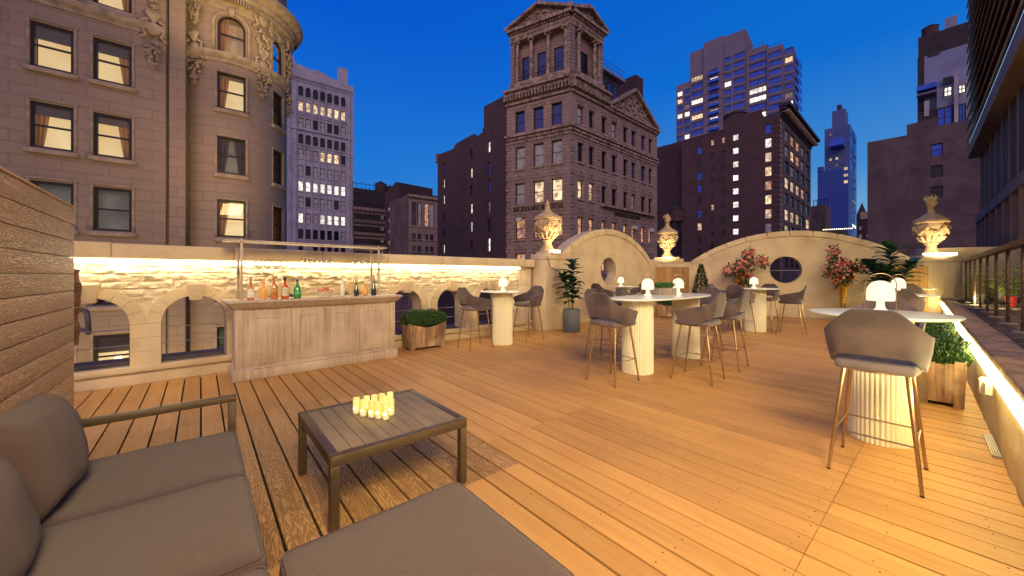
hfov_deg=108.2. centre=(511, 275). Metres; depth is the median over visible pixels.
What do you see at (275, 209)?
window
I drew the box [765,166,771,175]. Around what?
window
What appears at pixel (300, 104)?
window
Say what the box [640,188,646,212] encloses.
window
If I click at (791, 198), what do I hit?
window
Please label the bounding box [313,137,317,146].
window
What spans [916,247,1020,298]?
boundary wall
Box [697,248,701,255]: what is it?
window
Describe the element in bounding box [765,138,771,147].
window
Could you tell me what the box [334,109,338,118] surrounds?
window
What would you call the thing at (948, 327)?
wood planter
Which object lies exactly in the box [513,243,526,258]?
window
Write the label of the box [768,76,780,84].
window
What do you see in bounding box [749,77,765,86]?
window
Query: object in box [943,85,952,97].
window
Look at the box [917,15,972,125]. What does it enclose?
terraced tower
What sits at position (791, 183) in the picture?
window
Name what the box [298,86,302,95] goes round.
window
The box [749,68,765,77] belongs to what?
window
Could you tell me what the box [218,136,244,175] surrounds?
window
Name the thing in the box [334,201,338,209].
window
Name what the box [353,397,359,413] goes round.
led candle
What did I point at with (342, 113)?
window
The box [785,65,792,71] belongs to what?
window
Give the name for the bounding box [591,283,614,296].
bar stool
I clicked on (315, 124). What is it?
window
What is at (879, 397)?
bar table
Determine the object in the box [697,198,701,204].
window
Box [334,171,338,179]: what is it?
window
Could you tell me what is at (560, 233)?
window
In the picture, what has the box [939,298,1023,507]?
parapet wall
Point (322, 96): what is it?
window
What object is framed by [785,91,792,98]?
window
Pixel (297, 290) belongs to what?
bottle
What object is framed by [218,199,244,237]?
window
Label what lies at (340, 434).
coffee table
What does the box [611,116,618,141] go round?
window
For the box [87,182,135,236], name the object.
window
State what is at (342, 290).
bottle
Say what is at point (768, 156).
window
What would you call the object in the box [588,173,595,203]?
window
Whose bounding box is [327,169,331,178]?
window
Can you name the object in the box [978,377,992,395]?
wall light
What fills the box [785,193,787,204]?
window
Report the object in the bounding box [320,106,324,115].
window
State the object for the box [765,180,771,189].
window
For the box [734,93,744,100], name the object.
window
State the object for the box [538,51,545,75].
window
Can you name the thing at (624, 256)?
gable wall
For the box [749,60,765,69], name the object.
window
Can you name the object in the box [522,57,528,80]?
window
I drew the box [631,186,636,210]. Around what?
window
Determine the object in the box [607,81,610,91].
window
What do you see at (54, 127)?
window
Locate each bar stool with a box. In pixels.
[457,287,493,350]
[513,286,543,342]
[584,289,621,364]
[586,293,639,387]
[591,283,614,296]
[615,287,655,352]
[630,282,649,294]
[670,293,725,385]
[699,287,723,351]
[700,290,749,371]
[709,284,736,329]
[725,285,755,334]
[760,284,779,329]
[775,285,808,336]
[824,308,934,497]
[856,298,925,431]
[895,288,921,298]
[895,290,925,311]
[907,285,926,300]
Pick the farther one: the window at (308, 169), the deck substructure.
the window at (308, 169)
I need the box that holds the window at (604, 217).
[601,211,607,228]
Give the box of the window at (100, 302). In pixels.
[87,299,122,310]
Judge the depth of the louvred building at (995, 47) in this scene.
14.59 m
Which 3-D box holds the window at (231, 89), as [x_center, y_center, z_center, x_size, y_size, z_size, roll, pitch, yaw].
[-16.181,-10.370,21.403,1.332,2.040,0.800,0,0,-37]
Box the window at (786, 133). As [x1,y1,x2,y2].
[785,130,787,141]
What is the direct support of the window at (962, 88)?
in the terraced tower at (942, 78)
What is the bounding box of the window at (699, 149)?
[697,147,701,153]
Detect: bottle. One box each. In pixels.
[247,277,253,299]
[260,279,266,298]
[270,276,277,298]
[281,277,288,298]
[293,279,300,297]
[340,279,344,295]
[354,276,358,295]
[361,282,367,294]
[371,275,375,294]
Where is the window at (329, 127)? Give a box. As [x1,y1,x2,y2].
[327,124,331,133]
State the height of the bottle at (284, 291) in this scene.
0.325 m
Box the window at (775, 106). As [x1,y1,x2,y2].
[768,103,779,110]
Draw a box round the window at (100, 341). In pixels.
[90,330,129,360]
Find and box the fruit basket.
[315,291,333,296]
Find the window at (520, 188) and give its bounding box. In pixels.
[513,173,526,206]
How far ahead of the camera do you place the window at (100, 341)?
18.18 m
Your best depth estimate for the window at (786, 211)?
95.80 m
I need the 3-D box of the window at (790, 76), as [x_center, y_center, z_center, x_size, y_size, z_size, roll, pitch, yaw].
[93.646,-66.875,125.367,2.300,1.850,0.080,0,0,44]
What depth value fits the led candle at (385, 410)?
2.56 m
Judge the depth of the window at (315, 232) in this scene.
99.76 m
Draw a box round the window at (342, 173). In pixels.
[341,172,344,180]
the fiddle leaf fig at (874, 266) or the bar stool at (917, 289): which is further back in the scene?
the fiddle leaf fig at (874, 266)
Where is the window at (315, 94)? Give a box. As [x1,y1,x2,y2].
[313,90,317,99]
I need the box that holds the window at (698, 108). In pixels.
[692,105,702,112]
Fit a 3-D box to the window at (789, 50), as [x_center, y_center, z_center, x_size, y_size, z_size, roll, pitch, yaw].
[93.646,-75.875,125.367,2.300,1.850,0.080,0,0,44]
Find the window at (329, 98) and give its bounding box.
[327,94,331,103]
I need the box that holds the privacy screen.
[0,166,75,412]
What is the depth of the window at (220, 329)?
21.40 m
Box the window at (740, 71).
[734,68,744,75]
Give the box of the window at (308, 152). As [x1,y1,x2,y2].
[306,150,310,159]
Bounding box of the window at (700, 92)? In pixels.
[692,90,702,96]
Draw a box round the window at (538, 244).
[531,242,539,253]
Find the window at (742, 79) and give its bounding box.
[734,76,744,83]
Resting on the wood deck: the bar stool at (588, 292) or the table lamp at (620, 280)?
the bar stool at (588, 292)
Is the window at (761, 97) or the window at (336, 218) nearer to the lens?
the window at (336, 218)
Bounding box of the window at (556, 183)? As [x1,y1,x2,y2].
[549,167,563,202]
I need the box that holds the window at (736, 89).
[734,85,744,92]
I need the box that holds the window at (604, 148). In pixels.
[601,142,607,171]
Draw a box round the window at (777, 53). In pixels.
[768,50,780,58]
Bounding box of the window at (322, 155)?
[320,152,324,161]
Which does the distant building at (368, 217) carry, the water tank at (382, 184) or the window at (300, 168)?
the water tank at (382, 184)
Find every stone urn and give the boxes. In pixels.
[533,200,561,251]
[656,213,677,256]
[911,195,950,254]
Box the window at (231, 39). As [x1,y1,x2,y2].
[218,17,244,56]
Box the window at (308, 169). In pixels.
[306,166,310,175]
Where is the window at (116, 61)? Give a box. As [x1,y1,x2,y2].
[87,31,135,92]
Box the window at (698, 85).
[692,82,702,89]
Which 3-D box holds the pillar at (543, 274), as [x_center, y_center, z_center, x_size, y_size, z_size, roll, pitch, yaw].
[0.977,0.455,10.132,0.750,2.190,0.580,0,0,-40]
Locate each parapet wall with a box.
[70,241,534,392]
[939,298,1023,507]
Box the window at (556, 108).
[549,95,563,126]
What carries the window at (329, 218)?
in the pale office building at (320, 139)
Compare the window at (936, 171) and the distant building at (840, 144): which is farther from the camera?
the distant building at (840, 144)
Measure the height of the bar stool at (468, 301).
1.212 m
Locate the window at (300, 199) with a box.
[298,197,302,205]
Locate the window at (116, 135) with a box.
[87,107,135,165]
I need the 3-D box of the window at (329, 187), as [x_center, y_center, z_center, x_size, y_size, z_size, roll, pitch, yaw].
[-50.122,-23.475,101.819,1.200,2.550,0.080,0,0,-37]
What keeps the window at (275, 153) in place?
in the stone apartment building at (155, 122)
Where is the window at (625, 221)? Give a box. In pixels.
[622,217,628,233]
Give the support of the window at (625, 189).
in the corner tower building at (583, 130)
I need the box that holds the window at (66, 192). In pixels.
[24,175,78,234]
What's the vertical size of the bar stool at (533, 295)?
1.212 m
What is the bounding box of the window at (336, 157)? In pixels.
[334,155,338,163]
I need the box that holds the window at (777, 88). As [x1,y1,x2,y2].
[768,85,780,93]
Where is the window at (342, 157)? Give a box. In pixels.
[341,156,344,164]
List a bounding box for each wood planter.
[398,308,447,350]
[656,300,671,316]
[916,329,974,409]
[924,322,958,335]
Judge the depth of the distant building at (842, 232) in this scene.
107.72 m
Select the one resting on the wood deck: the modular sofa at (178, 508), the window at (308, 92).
the modular sofa at (178, 508)
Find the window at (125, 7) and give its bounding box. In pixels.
[87,0,135,17]
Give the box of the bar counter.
[221,294,402,382]
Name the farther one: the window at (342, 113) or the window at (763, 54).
the window at (763, 54)
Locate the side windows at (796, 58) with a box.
[795,54,801,112]
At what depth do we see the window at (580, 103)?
43.39 m
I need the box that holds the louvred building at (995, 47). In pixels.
[966,0,1023,246]
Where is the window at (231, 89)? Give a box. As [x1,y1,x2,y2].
[218,72,244,112]
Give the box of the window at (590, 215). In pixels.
[588,209,595,230]
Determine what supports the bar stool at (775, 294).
on the wood deck
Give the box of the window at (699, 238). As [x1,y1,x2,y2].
[697,236,701,242]
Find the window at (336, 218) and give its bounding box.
[334,216,338,224]
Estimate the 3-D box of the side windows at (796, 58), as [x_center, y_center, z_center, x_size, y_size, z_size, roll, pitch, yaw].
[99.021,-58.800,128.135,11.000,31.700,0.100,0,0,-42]
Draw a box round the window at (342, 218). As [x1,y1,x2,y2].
[341,217,344,225]
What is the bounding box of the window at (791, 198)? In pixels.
[790,196,792,206]
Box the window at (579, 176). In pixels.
[577,170,584,200]
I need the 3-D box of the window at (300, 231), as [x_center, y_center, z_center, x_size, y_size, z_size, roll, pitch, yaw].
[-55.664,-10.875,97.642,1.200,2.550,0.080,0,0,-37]
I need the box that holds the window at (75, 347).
[72,345,76,362]
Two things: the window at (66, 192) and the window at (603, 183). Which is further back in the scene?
the window at (603, 183)
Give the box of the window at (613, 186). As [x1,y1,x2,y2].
[611,180,617,206]
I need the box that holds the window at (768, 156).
[765,152,771,161]
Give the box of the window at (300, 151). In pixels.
[298,148,302,157]
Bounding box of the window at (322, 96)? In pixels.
[320,92,324,101]
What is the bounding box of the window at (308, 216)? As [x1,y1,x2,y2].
[306,214,310,222]
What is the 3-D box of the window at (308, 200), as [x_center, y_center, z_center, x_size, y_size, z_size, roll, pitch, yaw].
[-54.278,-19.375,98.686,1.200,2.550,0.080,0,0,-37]
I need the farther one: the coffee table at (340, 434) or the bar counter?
the bar counter
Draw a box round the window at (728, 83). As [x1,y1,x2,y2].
[725,81,730,86]
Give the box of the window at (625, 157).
[622,151,628,178]
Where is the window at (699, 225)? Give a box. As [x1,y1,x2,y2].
[697,223,701,229]
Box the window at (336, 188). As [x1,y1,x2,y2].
[334,186,338,194]
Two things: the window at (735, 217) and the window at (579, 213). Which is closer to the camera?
the window at (579, 213)
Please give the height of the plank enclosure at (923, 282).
1.725 m
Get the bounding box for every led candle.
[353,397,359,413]
[360,399,366,416]
[363,395,369,412]
[368,400,374,417]
[371,394,377,401]
[375,401,381,418]
[379,393,384,400]
[382,395,387,402]
[382,402,388,419]
[387,391,392,398]
[388,398,393,415]
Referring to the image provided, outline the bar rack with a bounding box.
[221,239,386,299]
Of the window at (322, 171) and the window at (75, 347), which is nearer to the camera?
the window at (75, 347)
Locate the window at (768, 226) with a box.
[765,223,771,232]
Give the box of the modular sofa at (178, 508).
[0,394,269,575]
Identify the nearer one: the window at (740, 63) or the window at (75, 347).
the window at (75, 347)
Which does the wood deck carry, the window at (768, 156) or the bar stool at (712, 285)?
the bar stool at (712, 285)
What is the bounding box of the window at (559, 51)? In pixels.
[554,45,563,71]
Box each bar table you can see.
[479,290,525,345]
[607,286,639,292]
[610,293,710,374]
[743,287,781,331]
[809,308,965,448]
[861,293,940,296]
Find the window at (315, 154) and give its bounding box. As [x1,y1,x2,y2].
[313,151,317,160]
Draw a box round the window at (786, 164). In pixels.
[785,162,787,172]
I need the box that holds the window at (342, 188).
[341,187,344,195]
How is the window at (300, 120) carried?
in the pale office building at (320, 139)
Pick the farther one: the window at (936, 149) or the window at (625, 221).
the window at (936, 149)
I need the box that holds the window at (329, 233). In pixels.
[327,231,331,239]
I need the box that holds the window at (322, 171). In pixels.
[320,168,324,177]
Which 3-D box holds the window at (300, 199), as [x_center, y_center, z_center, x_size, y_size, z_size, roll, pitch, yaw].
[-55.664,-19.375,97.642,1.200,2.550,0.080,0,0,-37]
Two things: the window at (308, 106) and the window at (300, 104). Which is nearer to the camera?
the window at (300, 104)
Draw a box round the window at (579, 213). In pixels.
[577,207,584,233]
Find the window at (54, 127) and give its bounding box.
[23,95,78,157]
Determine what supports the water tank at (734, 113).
on the brown brick block
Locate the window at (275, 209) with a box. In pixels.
[273,207,280,240]
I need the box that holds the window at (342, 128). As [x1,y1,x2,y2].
[341,127,344,135]
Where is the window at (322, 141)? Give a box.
[320,138,324,147]
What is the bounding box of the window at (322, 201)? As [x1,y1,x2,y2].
[320,199,324,208]
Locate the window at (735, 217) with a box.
[733,215,737,220]
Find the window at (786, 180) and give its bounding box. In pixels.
[785,178,787,188]
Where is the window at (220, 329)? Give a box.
[218,327,223,347]
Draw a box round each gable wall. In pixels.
[556,229,658,322]
[683,231,909,318]
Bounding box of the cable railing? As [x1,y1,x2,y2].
[962,237,1023,332]
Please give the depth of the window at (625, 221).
49.61 m
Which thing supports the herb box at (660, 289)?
on the long bar table at (643, 327)
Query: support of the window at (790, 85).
in the apartment tower at (730, 73)
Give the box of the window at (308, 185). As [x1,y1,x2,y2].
[306,182,310,191]
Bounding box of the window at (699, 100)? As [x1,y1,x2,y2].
[692,98,702,104]
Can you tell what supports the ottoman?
on the wood deck
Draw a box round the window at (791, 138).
[790,135,792,146]
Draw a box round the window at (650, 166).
[648,161,653,186]
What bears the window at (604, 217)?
in the corner tower building at (583, 130)
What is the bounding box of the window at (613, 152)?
[611,147,618,175]
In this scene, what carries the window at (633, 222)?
in the corner tower building at (583, 130)
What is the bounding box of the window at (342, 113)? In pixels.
[341,111,344,120]
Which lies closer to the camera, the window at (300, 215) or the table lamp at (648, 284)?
the table lamp at (648, 284)
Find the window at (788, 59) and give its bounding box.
[785,56,792,62]
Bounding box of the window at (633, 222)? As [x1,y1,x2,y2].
[631,217,636,238]
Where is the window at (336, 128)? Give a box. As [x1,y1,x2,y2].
[334,125,338,134]
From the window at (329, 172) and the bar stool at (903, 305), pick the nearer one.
the bar stool at (903, 305)
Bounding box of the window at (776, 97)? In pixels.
[768,94,780,101]
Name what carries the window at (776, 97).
in the apartment tower at (730, 73)
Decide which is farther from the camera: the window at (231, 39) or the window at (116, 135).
the window at (231, 39)
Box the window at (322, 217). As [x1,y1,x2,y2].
[320,215,324,223]
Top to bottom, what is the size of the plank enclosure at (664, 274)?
1.765 m
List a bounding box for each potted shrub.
[961,274,993,303]
[989,268,1020,306]
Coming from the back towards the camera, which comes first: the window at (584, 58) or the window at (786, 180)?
the window at (786, 180)
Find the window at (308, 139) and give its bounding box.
[306,136,310,144]
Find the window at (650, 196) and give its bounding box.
[648,190,653,214]
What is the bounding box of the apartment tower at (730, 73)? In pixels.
[676,29,801,141]
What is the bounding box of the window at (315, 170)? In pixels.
[313,167,317,176]
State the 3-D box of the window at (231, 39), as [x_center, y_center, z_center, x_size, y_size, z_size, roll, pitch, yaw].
[-16.181,-13.585,21.403,1.332,2.170,0.800,0,0,-37]
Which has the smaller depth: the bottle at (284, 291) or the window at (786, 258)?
the bottle at (284, 291)
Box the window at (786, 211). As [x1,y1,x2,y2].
[785,209,787,220]
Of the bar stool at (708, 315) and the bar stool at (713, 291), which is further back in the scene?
the bar stool at (713, 291)
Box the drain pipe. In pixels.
[80,308,91,334]
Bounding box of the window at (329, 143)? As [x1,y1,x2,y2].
[327,140,331,148]
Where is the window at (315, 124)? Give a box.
[313,121,317,130]
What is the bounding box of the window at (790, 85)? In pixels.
[785,83,792,89]
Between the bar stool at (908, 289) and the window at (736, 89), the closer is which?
the bar stool at (908, 289)
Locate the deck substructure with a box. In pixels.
[88,376,352,551]
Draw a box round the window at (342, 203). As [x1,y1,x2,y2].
[341,201,344,210]
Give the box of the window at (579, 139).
[577,133,584,164]
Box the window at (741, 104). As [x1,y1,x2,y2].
[734,101,744,108]
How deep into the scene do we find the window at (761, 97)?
131.61 m
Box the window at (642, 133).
[640,130,646,153]
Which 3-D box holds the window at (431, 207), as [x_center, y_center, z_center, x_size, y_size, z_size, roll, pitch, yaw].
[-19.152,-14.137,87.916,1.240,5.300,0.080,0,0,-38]
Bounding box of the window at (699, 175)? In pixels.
[697,172,701,179]
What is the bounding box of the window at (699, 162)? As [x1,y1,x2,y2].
[697,159,701,166]
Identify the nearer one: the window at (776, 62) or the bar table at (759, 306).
the bar table at (759, 306)
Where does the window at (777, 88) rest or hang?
in the apartment tower at (730, 73)
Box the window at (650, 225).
[648,220,653,244]
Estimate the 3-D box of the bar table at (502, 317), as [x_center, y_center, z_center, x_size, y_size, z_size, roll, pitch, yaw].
[-0.200,0.892,7.850,0.980,1.116,0.980,0,0,0]
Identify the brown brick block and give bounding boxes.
[657,101,819,282]
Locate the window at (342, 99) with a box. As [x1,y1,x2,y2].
[341,98,344,106]
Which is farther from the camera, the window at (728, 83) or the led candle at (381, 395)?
the window at (728, 83)
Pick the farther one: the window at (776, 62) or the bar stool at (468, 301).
the window at (776, 62)
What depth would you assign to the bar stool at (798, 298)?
8.91 m
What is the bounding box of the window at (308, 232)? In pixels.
[306,229,310,238]
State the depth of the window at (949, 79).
79.85 m
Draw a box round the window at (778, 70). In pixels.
[768,68,780,75]
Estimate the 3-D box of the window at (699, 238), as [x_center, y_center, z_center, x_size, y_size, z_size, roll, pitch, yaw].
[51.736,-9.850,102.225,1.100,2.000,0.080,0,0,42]
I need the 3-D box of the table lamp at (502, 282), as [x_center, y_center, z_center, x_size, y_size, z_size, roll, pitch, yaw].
[-0.190,0.157,7.900,0.191,0.353,0.191,0,0,-24]
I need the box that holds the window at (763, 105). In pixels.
[749,103,765,111]
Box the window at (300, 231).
[298,229,302,238]
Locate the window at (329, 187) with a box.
[327,185,331,193]
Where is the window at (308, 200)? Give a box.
[306,197,310,206]
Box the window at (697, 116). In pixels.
[692,113,702,119]
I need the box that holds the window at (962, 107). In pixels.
[959,103,965,120]
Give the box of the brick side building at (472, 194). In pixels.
[435,96,506,323]
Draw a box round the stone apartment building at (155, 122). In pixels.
[0,0,302,362]
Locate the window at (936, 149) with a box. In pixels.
[931,143,942,156]
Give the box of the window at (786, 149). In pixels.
[785,146,787,157]
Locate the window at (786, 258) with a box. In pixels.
[785,257,787,267]
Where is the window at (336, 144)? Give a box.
[334,141,338,150]
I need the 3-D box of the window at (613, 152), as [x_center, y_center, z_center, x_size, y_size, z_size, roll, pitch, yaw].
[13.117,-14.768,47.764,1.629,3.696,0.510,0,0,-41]
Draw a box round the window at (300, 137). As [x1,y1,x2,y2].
[298,134,302,143]
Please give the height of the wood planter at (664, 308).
0.774 m
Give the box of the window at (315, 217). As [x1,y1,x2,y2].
[313,214,317,223]
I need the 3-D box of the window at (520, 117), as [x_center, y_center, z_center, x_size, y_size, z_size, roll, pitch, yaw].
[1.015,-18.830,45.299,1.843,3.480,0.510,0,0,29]
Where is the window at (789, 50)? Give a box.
[785,47,792,53]
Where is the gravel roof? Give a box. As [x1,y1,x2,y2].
[955,298,1023,349]
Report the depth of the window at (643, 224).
52.74 m
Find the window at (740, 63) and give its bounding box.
[734,60,744,67]
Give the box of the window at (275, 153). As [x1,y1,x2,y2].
[273,150,280,184]
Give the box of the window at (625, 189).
[623,183,628,208]
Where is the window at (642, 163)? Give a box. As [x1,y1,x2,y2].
[640,158,646,184]
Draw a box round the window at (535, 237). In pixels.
[531,206,540,239]
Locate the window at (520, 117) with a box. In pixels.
[513,105,526,134]
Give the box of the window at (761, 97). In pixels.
[749,94,765,102]
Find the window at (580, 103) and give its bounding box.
[577,99,584,127]
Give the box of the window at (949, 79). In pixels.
[943,76,952,83]
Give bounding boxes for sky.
[287,0,968,211]
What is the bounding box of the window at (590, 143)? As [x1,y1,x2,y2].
[588,137,595,168]
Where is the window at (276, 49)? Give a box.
[273,41,280,75]
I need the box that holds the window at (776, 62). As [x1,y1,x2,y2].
[768,59,780,67]
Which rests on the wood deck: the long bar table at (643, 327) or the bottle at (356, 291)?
the long bar table at (643, 327)
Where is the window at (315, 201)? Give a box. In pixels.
[313,198,317,207]
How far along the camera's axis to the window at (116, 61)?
18.37 m
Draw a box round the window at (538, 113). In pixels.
[531,100,544,130]
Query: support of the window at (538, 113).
in the corner tower building at (583, 130)
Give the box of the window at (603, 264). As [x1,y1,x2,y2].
[601,261,606,273]
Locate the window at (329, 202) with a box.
[327,200,331,208]
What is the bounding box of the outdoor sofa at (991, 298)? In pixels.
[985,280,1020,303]
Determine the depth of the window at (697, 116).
144.83 m
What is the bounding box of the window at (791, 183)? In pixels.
[790,181,792,191]
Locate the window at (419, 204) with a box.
[418,203,420,225]
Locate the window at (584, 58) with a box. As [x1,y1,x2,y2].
[581,52,587,75]
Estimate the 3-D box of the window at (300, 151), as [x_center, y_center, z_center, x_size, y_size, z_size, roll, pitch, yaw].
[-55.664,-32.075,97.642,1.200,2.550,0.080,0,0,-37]
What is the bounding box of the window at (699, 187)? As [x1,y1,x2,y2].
[697,185,701,191]
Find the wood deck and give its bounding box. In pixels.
[73,313,1023,575]
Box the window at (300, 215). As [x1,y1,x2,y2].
[298,213,302,222]
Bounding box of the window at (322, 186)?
[320,184,324,193]
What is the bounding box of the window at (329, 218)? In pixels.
[327,215,331,224]
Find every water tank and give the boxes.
[375,181,386,192]
[668,206,683,232]
[723,110,747,126]
[921,24,938,36]
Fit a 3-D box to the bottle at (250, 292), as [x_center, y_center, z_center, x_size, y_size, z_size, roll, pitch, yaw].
[-3.680,0.187,5.221,0.084,0.325,0.086,0,0,-43]
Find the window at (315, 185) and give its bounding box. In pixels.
[313,183,317,192]
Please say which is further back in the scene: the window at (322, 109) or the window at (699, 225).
the window at (699, 225)
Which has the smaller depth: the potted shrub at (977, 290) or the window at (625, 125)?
the potted shrub at (977, 290)
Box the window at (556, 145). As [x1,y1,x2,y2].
[550,129,563,165]
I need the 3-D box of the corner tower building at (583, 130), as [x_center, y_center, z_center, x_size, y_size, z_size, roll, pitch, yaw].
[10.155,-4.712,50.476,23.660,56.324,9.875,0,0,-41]
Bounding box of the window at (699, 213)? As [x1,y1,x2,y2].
[697,210,701,217]
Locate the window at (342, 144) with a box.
[341,143,344,151]
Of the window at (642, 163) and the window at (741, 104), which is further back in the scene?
the window at (741, 104)
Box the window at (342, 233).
[341,232,344,240]
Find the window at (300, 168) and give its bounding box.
[298,165,302,174]
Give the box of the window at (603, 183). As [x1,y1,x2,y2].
[601,176,607,204]
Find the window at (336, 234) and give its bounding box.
[334,231,338,240]
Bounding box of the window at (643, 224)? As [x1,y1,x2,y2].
[640,218,646,243]
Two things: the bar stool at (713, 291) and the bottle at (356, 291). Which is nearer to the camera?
the bottle at (356, 291)
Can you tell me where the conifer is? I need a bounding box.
[691,263,708,305]
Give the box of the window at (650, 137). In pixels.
[648,134,653,155]
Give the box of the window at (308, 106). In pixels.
[306,103,310,112]
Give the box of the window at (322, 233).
[320,230,324,239]
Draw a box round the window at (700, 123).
[692,121,702,127]
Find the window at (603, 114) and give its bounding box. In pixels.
[601,111,607,136]
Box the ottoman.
[279,482,573,575]
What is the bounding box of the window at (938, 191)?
[931,186,942,197]
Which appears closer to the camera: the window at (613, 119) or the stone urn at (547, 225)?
the stone urn at (547, 225)
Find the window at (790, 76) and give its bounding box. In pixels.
[785,74,792,80]
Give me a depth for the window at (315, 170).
99.76 m
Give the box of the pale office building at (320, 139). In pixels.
[287,55,353,296]
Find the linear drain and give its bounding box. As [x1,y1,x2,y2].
[983,433,1001,458]
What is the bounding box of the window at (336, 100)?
[334,96,338,104]
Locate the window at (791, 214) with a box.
[790,212,792,222]
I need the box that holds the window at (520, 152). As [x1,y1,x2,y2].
[514,137,525,171]
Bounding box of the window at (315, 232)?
[313,230,317,239]
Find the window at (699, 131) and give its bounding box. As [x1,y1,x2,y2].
[692,129,702,135]
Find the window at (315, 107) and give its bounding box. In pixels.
[313,104,317,113]
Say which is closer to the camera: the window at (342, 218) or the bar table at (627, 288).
the bar table at (627, 288)
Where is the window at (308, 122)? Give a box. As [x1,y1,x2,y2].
[306,119,310,128]
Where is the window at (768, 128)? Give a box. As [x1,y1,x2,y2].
[765,123,771,133]
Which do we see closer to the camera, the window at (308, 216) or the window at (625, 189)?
the window at (625, 189)
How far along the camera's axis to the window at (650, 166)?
53.83 m
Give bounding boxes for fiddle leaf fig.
[553,258,584,332]
[855,241,927,284]
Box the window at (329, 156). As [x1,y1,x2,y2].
[327,153,331,162]
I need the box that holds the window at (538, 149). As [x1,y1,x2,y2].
[532,133,544,168]
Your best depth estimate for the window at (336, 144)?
102.90 m
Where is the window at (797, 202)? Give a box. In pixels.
[796,200,798,210]
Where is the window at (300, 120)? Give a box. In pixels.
[298,117,302,126]
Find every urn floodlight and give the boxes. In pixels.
[550,250,560,253]
[923,252,957,256]
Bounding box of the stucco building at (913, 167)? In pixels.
[860,118,979,255]
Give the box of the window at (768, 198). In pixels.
[765,195,771,203]
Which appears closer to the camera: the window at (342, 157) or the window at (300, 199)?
the window at (300, 199)
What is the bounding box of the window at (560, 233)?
[551,206,563,238]
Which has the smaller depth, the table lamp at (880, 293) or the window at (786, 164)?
the table lamp at (880, 293)
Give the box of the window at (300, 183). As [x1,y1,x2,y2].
[298,181,302,190]
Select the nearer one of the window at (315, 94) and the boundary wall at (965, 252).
the boundary wall at (965, 252)
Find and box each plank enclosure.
[655,267,688,312]
[888,266,928,311]
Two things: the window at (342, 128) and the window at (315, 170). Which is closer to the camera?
the window at (315, 170)
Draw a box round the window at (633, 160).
[631,154,636,181]
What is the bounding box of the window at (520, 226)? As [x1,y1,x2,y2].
[513,208,526,240]
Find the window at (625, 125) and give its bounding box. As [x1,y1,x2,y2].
[623,122,628,145]
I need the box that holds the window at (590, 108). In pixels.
[588,105,595,131]
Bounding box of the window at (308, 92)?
[306,88,310,97]
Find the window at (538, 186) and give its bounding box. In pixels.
[531,170,544,204]
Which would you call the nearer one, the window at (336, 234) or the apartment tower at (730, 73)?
the window at (336, 234)
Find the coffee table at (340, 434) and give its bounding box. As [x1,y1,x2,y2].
[298,389,466,532]
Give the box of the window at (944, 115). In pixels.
[937,106,952,125]
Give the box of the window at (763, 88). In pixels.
[749,85,765,94]
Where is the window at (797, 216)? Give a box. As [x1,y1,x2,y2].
[796,214,798,224]
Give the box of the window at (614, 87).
[613,85,616,98]
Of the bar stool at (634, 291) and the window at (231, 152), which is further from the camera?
the window at (231, 152)
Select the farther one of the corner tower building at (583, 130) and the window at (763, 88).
the window at (763, 88)
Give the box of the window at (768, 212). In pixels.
[765,209,771,218]
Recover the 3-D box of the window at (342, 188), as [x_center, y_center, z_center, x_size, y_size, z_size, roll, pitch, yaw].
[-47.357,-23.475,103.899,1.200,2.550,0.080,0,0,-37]
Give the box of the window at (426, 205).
[425,204,428,225]
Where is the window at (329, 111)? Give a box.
[327,108,331,117]
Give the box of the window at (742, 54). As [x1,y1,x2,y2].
[734,51,744,59]
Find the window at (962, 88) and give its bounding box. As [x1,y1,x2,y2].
[959,83,965,93]
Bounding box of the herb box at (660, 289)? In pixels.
[652,282,676,294]
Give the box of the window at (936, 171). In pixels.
[931,165,942,177]
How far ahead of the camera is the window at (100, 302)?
17.85 m
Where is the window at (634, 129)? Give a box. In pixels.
[631,126,636,149]
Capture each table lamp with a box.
[498,274,507,290]
[618,275,623,285]
[641,274,654,295]
[672,274,683,293]
[749,274,758,287]
[864,273,896,311]
[890,274,906,290]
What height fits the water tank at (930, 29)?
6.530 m
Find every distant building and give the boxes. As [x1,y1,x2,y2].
[352,181,384,253]
[385,182,437,253]
[389,194,437,329]
[811,199,830,231]
[817,166,851,235]
[822,228,852,234]
[825,104,856,237]
[857,203,866,239]
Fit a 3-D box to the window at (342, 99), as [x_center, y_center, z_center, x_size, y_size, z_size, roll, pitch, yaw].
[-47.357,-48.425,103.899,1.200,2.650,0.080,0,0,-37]
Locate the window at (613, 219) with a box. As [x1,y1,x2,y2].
[611,214,617,229]
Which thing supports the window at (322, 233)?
in the pale office building at (320, 139)
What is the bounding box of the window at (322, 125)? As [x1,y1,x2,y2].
[320,122,324,131]
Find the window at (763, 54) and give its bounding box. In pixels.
[749,51,765,61]
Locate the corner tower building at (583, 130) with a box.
[503,0,660,280]
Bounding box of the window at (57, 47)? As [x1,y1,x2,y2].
[23,14,78,80]
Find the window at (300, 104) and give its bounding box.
[298,101,302,110]
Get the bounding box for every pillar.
[531,251,564,330]
[651,257,683,266]
[908,255,962,313]
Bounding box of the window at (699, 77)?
[692,74,702,81]
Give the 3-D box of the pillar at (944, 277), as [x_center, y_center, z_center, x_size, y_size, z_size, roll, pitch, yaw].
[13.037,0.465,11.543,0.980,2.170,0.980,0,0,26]
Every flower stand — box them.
[720,246,771,286]
[820,244,867,307]
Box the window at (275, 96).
[273,92,280,126]
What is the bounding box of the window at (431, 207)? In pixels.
[429,204,433,226]
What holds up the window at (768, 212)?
in the brown brick block
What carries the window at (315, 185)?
in the pale office building at (320, 139)

